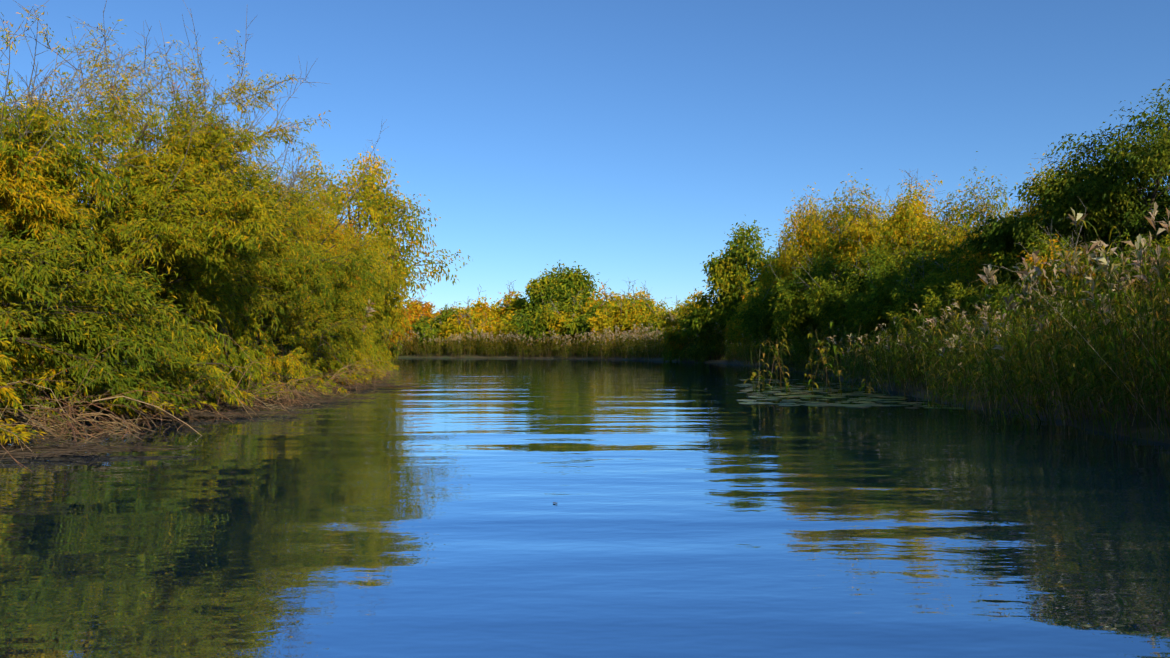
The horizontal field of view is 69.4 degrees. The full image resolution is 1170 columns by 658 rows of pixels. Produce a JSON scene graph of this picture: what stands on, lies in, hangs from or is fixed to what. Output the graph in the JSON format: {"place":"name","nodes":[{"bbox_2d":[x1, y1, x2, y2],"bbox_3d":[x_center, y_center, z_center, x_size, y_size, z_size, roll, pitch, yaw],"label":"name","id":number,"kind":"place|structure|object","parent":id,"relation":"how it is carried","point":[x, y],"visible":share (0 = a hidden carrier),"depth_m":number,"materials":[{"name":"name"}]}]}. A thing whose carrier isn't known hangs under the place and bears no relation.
{"place":"outdoors","nodes":[
{"label":"outdoors","id":0,"kind":"place"},
{"bbox_2d":[0,358,1169,657],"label":"river water","id":1,"kind":"structure","parent":0,"point":[430,520],"depth_m":3.92,"materials":[{"name":"blue liquid"}]},
{"bbox_2d":[34,374,953,503],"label":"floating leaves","id":2,"kind":"object","parent":1,"relation":"on","point":[432,491],"visible":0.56,"depth_m":8.20,"materials":[{"name":"plant"}]},
{"bbox_2d":[395,318,753,361],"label":"reeds","id":3,"kind":"object","parent":1,"relation":"in","point":[628,340],"visible":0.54,"depth_m":93.10,"materials":[{"name":"green plant"}]},
{"bbox_2d":[744,318,926,394],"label":"reed shoots","id":4,"kind":"object","parent":1,"relation":"on","point":[787,385],"depth_m":17.43,"materials":[{"name":"green plant"}]},
{"bbox_2d":[734,379,963,408],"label":"lily pads","id":5,"kind":"object","parent":1,"relation":"on","point":[866,403],"visible":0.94,"depth_m":14.34,"materials":[{"name":"green plant"}]},
{"bbox_2d":[827,274,1169,440],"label":"reeds","id":6,"kind":"object","parent":1,"relation":"in","point":[955,363],"visible":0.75,"depth_m":11.70,"materials":[{"name":"green plant"}]},
{"bbox_2d":[0,347,1169,443],"bbox_3d":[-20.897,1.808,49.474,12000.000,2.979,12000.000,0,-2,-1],"label":"ground","id":7,"kind":"structure","parent":0,"point":[1141,426],"depth_m":12.08,"materials":[{"name":"brown soil"}]},
{"bbox_2d":[0,220,201,458],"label":"bush","id":8,"kind":"object","parent":7,"relation":"on","point":[22,431],"visible":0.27,"depth_m":7.45,"materials":[{"name":"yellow plant"}]},
{"bbox_2d":[0,217,237,428],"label":"willow bush","id":9,"kind":"object","parent":7,"relation":"on","point":[95,328],"visible":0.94,"depth_m":8.76,"materials":[{"name":"green plant"}]},
{"bbox_2d":[0,5,323,405],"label":"willow bush","id":10,"kind":"object","parent":7,"relation":"on","point":[31,202],"visible":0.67,"depth_m":9.98,"materials":[{"name":"green plant"}]},
{"bbox_2d":[25,199,313,419],"bbox_3d":[-5.581,-0.264,11.268,3.512,3.556,4.596,1,-2,-42],"label":"bush","id":11,"kind":"object","parent":7,"relation":"on","point":[236,359],"visible":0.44,"depth_m":11.11,"materials":[{"name":"green plant"}]},
{"bbox_2d":[0,0,340,382],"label":"willow bush","id":12,"kind":"object","parent":7,"relation":"on","point":[205,144],"visible":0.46,"depth_m":12.02,"materials":[{"name":"green plant"}]},
{"bbox_2d":[0,77,389,393],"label":"willow bush","id":13,"kind":"object","parent":7,"relation":"on","point":[355,266],"visible":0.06,"depth_m":14.48,"materials":[{"name":"green plant"}]},
{"bbox_2d":[0,318,408,471],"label":"dead twigs","id":14,"kind":"object","parent":7,"relation":"on","point":[31,421],"visible":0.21,"depth_m":9.10,"materials":[{"name":"brown wood"}]},
{"bbox_2d":[126,238,377,403],"bbox_3d":[-5.812,-0.100,14.118,3.934,3.041,5.403,1,-2,-36],"label":"bush","id":15,"kind":"object","parent":7,"relation":"on","point":[287,360],"visible":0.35,"depth_m":14.09,"materials":[{"name":"green plant"}]},
{"bbox_2d":[244,164,371,371],"bbox_3d":[-8.807,-1.305,21.913,7.135,5.286,6.290,0,-2,-1],"label":"willow bush","id":16,"kind":"object","parent":7,"relation":"on","point":[354,305],"visible":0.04,"depth_m":20.88,"materials":[{"name":"green plant"}]},
{"bbox_2d":[191,303,429,390],"bbox_3d":[-6.222,0.120,17.523,3.352,2.783,5.786,-1,-2,35],"label":"willow skirt","id":17,"kind":"object","parent":7,"relation":"on","point":[325,365],"visible":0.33,"depth_m":18.41,"materials":[{"name":"green plant"}]},
{"bbox_2d":[216,111,410,366],"bbox_3d":[-7.599,-1.737,19.009,9.139,5.998,5.211,-1,-2,40],"label":"willow bush","id":18,"kind":"object","parent":7,"relation":"on","point":[315,324],"visible":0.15,"depth_m":18.53,"materials":[{"name":"green plant"}]},
{"bbox_2d":[254,305,401,385],"bbox_3d":[-6.310,0.083,20.067,3.582,2.993,5.105,-1,-2,45],"label":"willow skirt","id":19,"kind":"object","parent":7,"relation":"on","point":[362,373],"visible":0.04,"depth_m":20.33,"materials":[{"name":"green plant"}]},
{"bbox_2d":[279,320,398,380],"bbox_3d":[-7.482,0.546,22.668,4.323,2.508,3.551,1,-2,-41],"label":"willow skirt","id":20,"kind":"object","parent":7,"relation":"on","point":[362,358],"visible":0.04,"depth_m":23.02,"materials":[{"name":"green plant"}]},
{"bbox_2d":[296,219,390,335],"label":"willow bush","id":21,"kind":"object","parent":7,"relation":"on","point":[355,299],"depth_m":24.66,"materials":[{"name":"green plant"}]},
{"bbox_2d":[314,313,393,376],"bbox_3d":[-7.359,0.301,25.864,3.890,2.891,4.524,-1,-2,35],"label":"willow skirt","id":22,"kind":"object","parent":7,"relation":"on","point":[371,344],"visible":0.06,"depth_m":25.80,"materials":[{"name":"green plant"}]},
{"bbox_2d":[295,206,413,341],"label":"willow bush","id":23,"kind":"object","parent":7,"relation":"on","point":[385,288],"visible":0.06,"depth_m":28.95,"materials":[{"name":"green plant"}]},
{"bbox_2d":[326,220,396,351],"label":"willow bush","id":24,"kind":"object","parent":7,"relation":"on","point":[376,342],"depth_m":30.32,"materials":[{"name":"green plant"}]},
{"bbox_2d":[336,299,403,362],"bbox_3d":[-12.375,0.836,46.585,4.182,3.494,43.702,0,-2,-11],"label":"bush","id":25,"kind":"object","parent":7,"relation":"on","point":[370,308],"visible":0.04,"depth_m":40.95,"materials":[{"name":"green plant"}]},
{"bbox_2d":[358,291,387,337],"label":"willow bush","id":26,"kind":"object","parent":7,"relation":"on","point":[376,302],"visible":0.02,"depth_m":32.72,"materials":[{"name":"green plant"}]},
{"bbox_2d":[354,235,392,343],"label":"bush","id":27,"kind":"object","parent":7,"relation":"on","point":[380,315],"depth_m":32.41,"materials":[{"name":"green plant"}]},
{"bbox_2d":[348,316,402,374],"bbox_3d":[-8.675,0.742,28.349,4.175,2.705,4.930,1,-2,-43],"label":"willow skirt","id":28,"kind":"object","parent":7,"relation":"on","point":[364,333],"depth_m":28.19,"materials":[{"name":"green plant"}]},
{"bbox_2d":[289,121,469,335],"bbox_3d":[-9.720,-3.919,37.965,7.807,11.496,7.696,1,-2,-43],"label":"tree","id":29,"kind":"object","parent":7,"relation":"on","point":[386,223],"visible":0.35,"depth_m":37.83,"materials":[{"name":"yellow plant"}]},
{"bbox_2d":[368,333,398,370],"bbox_3d":[-9.882,0.446,34.377,3.646,3.301,4.752,-1,-2,41],"label":"willow skirt","id":30,"kind":"object","parent":7,"relation":"on","point":[395,366],"depth_m":35.12,"materials":[{"name":"green plant"}]},
{"bbox_2d":[368,333,409,372],"bbox_3d":[-8.441,0.684,31.872,5.041,2.413,4.207,1,-2,-39],"label":"willow skirt","id":31,"kind":"object","parent":7,"relation":"on","point":[386,356],"visible":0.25,"depth_m":32.87,"materials":[{"name":"green plant"}]},
{"bbox_2d":[377,300,402,342],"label":"bush","id":32,"kind":"object","parent":7,"relation":"on","point":[389,316],"visible":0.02,"depth_m":45.38,"materials":[{"name":"green plant"}]},
{"bbox_2d":[385,309,405,337],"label":"bush","id":33,"kind":"object","parent":7,"relation":"on","point":[398,323],"depth_m":50.62,"materials":[{"name":"green plant"}]},
{"bbox_2d":[388,342,402,359],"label":"bush","id":34,"kind":"object","parent":7,"relation":"on","point":[394,350],"visible":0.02,"depth_m":65.05,"materials":[{"name":"green plant"}]},
{"bbox_2d":[385,301,413,347],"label":"bush","id":35,"kind":"object","parent":7,"relation":"on","point":[407,321],"depth_m":60.93,"materials":[{"name":"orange plant"}]},
{"bbox_2d":[383,293,417,346],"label":"bush","id":36,"kind":"object","parent":7,"relation":"on","point":[395,337],"visible":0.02,"depth_m":54.88,"materials":[{"name":"yellow plant"}]},
{"bbox_2d":[393,305,429,354],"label":"bush","id":37,"kind":"object","parent":7,"relation":"on","point":[411,322],"visible":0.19,"depth_m":110.23,"materials":[{"name":"yellow plant"}]},
{"bbox_2d":[385,295,437,319],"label":"bush","id":38,"kind":"object","parent":7,"relation":"on","point":[430,306],"depth_m":117.44,"materials":[{"name":"orange plant"}]},
{"bbox_2d":[405,296,432,320],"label":"bush","id":39,"kind":"object","parent":7,"relation":"on","point":[419,309],"visible":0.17,"depth_m":115.69,"materials":[{"name":"orange plant"}]},
{"bbox_2d":[407,312,443,353],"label":"bush","id":40,"kind":"object","parent":7,"relation":"on","point":[421,324],"visible":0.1,"depth_m":110.03,"materials":[{"name":"green plant"}]},
{"bbox_2d":[416,301,466,353],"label":"bush","id":41,"kind":"object","parent":7,"relation":"on","point":[436,327],"visible":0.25,"depth_m":110.27,"materials":[{"name":"green plant"}]},
{"bbox_2d":[429,304,454,320],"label":"bush","id":42,"kind":"object","parent":7,"relation":"on","point":[437,313],"depth_m":118.12,"materials":[{"name":"yellow plant"}]},
{"bbox_2d":[430,299,469,320],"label":"bush","id":43,"kind":"object","parent":7,"relation":"on","point":[455,310],"visible":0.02,"depth_m":116.28,"materials":[{"name":"yellow plant"}]},
{"bbox_2d":[434,296,486,352],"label":"bush","id":44,"kind":"object","parent":7,"relation":"on","point":[456,325],"visible":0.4,"depth_m":108.47,"materials":[{"name":"yellow plant"}]},
{"bbox_2d":[459,312,501,353],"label":"bush","id":45,"kind":"object","parent":7,"relation":"on","point":[479,330],"visible":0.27,"depth_m":106.81,"materials":[{"name":"yellow plant"}]},
{"bbox_2d":[447,280,515,327],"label":"bush","id":46,"kind":"object","parent":7,"relation":"on","point":[480,307],"visible":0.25,"depth_m":113.14,"materials":[{"name":"yellow plant"}]},
{"bbox_2d":[472,314,525,354],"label":"bush","id":47,"kind":"object","parent":7,"relation":"on","point":[506,331],"visible":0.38,"depth_m":106.21,"materials":[{"name":"yellow plant"}]},
{"bbox_2d":[469,283,529,326],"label":"bush","id":48,"kind":"object","parent":7,"relation":"on","point":[516,302],"visible":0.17,"depth_m":112.85,"materials":[{"name":"green plant"}]},
{"bbox_2d":[490,300,528,323],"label":"bush","id":49,"kind":"object","parent":7,"relation":"on","point":[509,316],"visible":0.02,"depth_m":110.20,"materials":[{"name":"yellow plant"}]},
{"bbox_2d":[504,302,543,351],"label":"bush","id":50,"kind":"object","parent":7,"relation":"on","point":[531,311],"visible":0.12,"depth_m":105.55,"materials":[{"name":"green plant"}]},
{"bbox_2d":[409,306,683,354],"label":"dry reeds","id":51,"kind":"object","parent":7,"relation":"on","point":[573,315],"visible":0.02,"depth_m":102.86,"materials":[{"name":"plant"}]},
{"bbox_2d":[511,289,599,353],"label":"bush","id":52,"kind":"object","parent":7,"relation":"on","point":[534,329],"visible":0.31,"depth_m":99.50,"materials":[{"name":"green plant"}]},
{"bbox_2d":[524,260,599,318],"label":"bush","id":53,"kind":"object","parent":7,"relation":"on","point":[558,284],"visible":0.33,"depth_m":106.14,"materials":[{"name":"green plant"}]},
{"bbox_2d":[545,294,602,351],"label":"bush","id":54,"kind":"object","parent":7,"relation":"on","point":[558,324],"visible":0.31,"depth_m":97.44,"materials":[{"name":"yellow plant"}]},
{"bbox_2d":[562,295,615,353],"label":"bush","id":55,"kind":"object","parent":7,"relation":"on","point":[579,325],"visible":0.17,"depth_m":95.75,"materials":[{"name":"green plant"}]},
{"bbox_2d":[582,278,654,311],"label":"bush","id":56,"kind":"object","parent":7,"relation":"on","point":[607,298],"visible":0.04,"depth_m":103.55,"materials":[{"name":"yellow plant"}]},
{"bbox_2d":[585,285,655,348],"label":"bush","id":57,"kind":"object","parent":7,"relation":"on","point":[625,317],"visible":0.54,"depth_m":92.56,"materials":[{"name":"yellow plant"}]},
{"bbox_2d":[593,281,667,315],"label":"bush","id":58,"kind":"object","parent":7,"relation":"on","point":[646,303],"visible":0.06,"depth_m":98.15,"materials":[{"name":"yellow plant"}]},
{"bbox_2d":[615,316,672,355],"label":"bush","id":59,"kind":"object","parent":7,"relation":"on","point":[656,323],"visible":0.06,"depth_m":88.99,"materials":[{"name":"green plant"}]},
{"bbox_2d":[646,297,671,320],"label":"bush","id":60,"kind":"object","parent":7,"relation":"on","point":[663,310],"visible":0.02,"depth_m":96.85,"materials":[{"name":"yellow plant"}]},
{"bbox_2d":[658,295,682,320],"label":"bush","id":61,"kind":"object","parent":7,"relation":"on","point":[673,312],"visible":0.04,"depth_m":91.65,"materials":[{"name":"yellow plant"}]},
{"bbox_2d":[639,287,713,360],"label":"bush","id":62,"kind":"object","parent":7,"relation":"on","point":[672,340],"visible":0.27,"depth_m":68.81,"materials":[{"name":"green plant"}]},
{"bbox_2d":[679,294,737,361],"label":"bush","id":63,"kind":"object","parent":7,"relation":"on","point":[711,345],"visible":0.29,"depth_m":62.52,"materials":[{"name":"green plant"}]},
{"bbox_2d":[682,215,779,354],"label":"bush","id":64,"kind":"object","parent":7,"relation":"on","point":[728,273],"visible":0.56,"depth_m":55.10,"materials":[{"name":"green plant"}]},
{"bbox_2d":[721,287,769,349],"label":"bush","id":65,"kind":"object","parent":7,"relation":"on","point":[730,331],"visible":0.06,"depth_m":50.44,"materials":[{"name":"green plant"}]},
{"bbox_2d":[732,263,805,362],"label":"bush","id":66,"kind":"object","parent":7,"relation":"on","point":[757,320],"visible":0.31,"depth_m":38.91,"materials":[{"name":"green plant"}]},
{"bbox_2d":[738,190,818,339],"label":"bush","id":67,"kind":"object","parent":7,"relation":"on","point":[764,270],"visible":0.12,"depth_m":44.28,"materials":[{"name":"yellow plant"}]},
{"bbox_2d":[763,183,846,341],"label":"bush","id":68,"kind":"object","parent":7,"relation":"on","point":[806,239],"visible":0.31,"depth_m":38.82,"materials":[{"name":"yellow plant"}]},
{"bbox_2d":[767,250,865,365],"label":"bush","id":69,"kind":"object","parent":7,"relation":"on","point":[800,318],"visible":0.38,"depth_m":31.39,"materials":[{"name":"green plant"}]},
{"bbox_2d":[722,318,946,382],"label":"reeds","id":70,"kind":"object","parent":7,"relation":"on","point":[798,360],"visible":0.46,"depth_m":30.64,"materials":[{"name":"green plant"}]},
{"bbox_2d":[804,172,909,287],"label":"bush","id":71,"kind":"object","parent":7,"relation":"on","point":[855,226],"visible":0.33,"depth_m":33.10,"materials":[{"name":"yellow plant"}]},
{"bbox_2d":[794,238,920,367],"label":"bush","id":72,"kind":"object","parent":7,"relation":"on","point":[834,308],"visible":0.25,"depth_m":26.78,"materials":[{"name":"green plant"}]},
{"bbox_2d":[835,232,980,374],"bbox_3d":[9.355,-0.623,22.816,4.954,3.880,4.365,-1,-2,42],"label":"bush","id":73,"kind":"object","parent":7,"relation":"on","point":[881,294],"visible":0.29,"depth_m":22.77,"materials":[{"name":"green plant"}]},
{"bbox_2d":[869,169,955,252],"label":"bush","id":74,"kind":"object","parent":7,"relation":"on","point":[882,216],"visible":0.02,"depth_m":34.98,"materials":[{"name":"yellow plant"}]},
{"bbox_2d":[852,170,996,305],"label":"bush","id":75,"kind":"object","parent":7,"relation":"on","point":[899,232],"visible":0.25,"depth_m":27.48,"materials":[{"name":"yellow plant"}]},
{"bbox_2d":[878,228,1043,374],"bbox_3d":[9.536,-0.622,20.248,5.468,3.622,4.574,0,-2,-1],"label":"bush","id":76,"kind":"object","parent":7,"relation":"on","point":[903,311],"visible":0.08,"depth_m":20.91,"materials":[{"name":"green plant"}]},
{"bbox_2d":[922,151,1012,251],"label":"bush","id":77,"kind":"object","parent":7,"relation":"on","point":[950,217],"visible":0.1,"depth_m":29.90,"materials":[{"name":"green plant"}]},
{"bbox_2d":[934,153,1066,296],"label":"bush","id":78,"kind":"object","parent":7,"relation":"on","point":[988,258],"visible":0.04,"depth_m":23.67,"materials":[{"name":"green plant"}]},
{"bbox_2d":[914,217,1131,370],"bbox_3d":[9.254,-0.625,18.104,4.317,3.568,5.137,0,-2,-1],"label":"bush","id":79,"kind":"object","parent":7,"relation":"on","point":[956,294],"visible":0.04,"depth_m":17.81,"materials":[{"name":"green plant"}]},
{"bbox_2d":[985,149,1079,255],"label":"bush","id":80,"kind":"object","parent":7,"relation":"on","point":[1048,170],"depth_m":25.19,"materials":[{"name":"green plant"}]},
{"bbox_2d":[984,221,1108,368],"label":"bush","id":81,"kind":"object","parent":7,"relation":"on","point":[1043,261],"visible":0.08,"depth_m":15.41,"materials":[{"name":"green plant"}]},
{"bbox_2d":[957,79,1169,368],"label":"bush","id":82,"kind":"object","parent":7,"relation":"on","point":[1094,191],"visible":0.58,"depth_m":17.59,"materials":[{"name":"green plant"}]},
{"bbox_2d":[967,202,1169,442],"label":"reed clump","id":83,"kind":"object","parent":7,"relation":"on","point":[1141,264],"visible":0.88,"depth_m":8.74,"materials":[{"name":"green plant"}]},
{"bbox_2d":[985,196,1169,371],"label":"reeds","id":84,"kind":"object","parent":7,"relation":"on","point":[995,294],"visible":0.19,"depth_m":14.51,"materials":[{"name":"green plant"}]},
{"bbox_2d":[1005,141,1166,291],"bbox_3d":[11.681,-1.821,19.627,3.555,5.641,4.043,0,-2,-1],"label":"bush","id":85,"kind":"object","parent":7,"relation":"on","point":[1037,206],"depth_m":19.72,"materials":[{"name":"green plant"}]},
{"bbox_2d":[0,0,1169,312],"label":"sky","id":86,"kind":"structure","parent":0,"point":[621,140],"materials":[{"name":"blue"}]}
]}

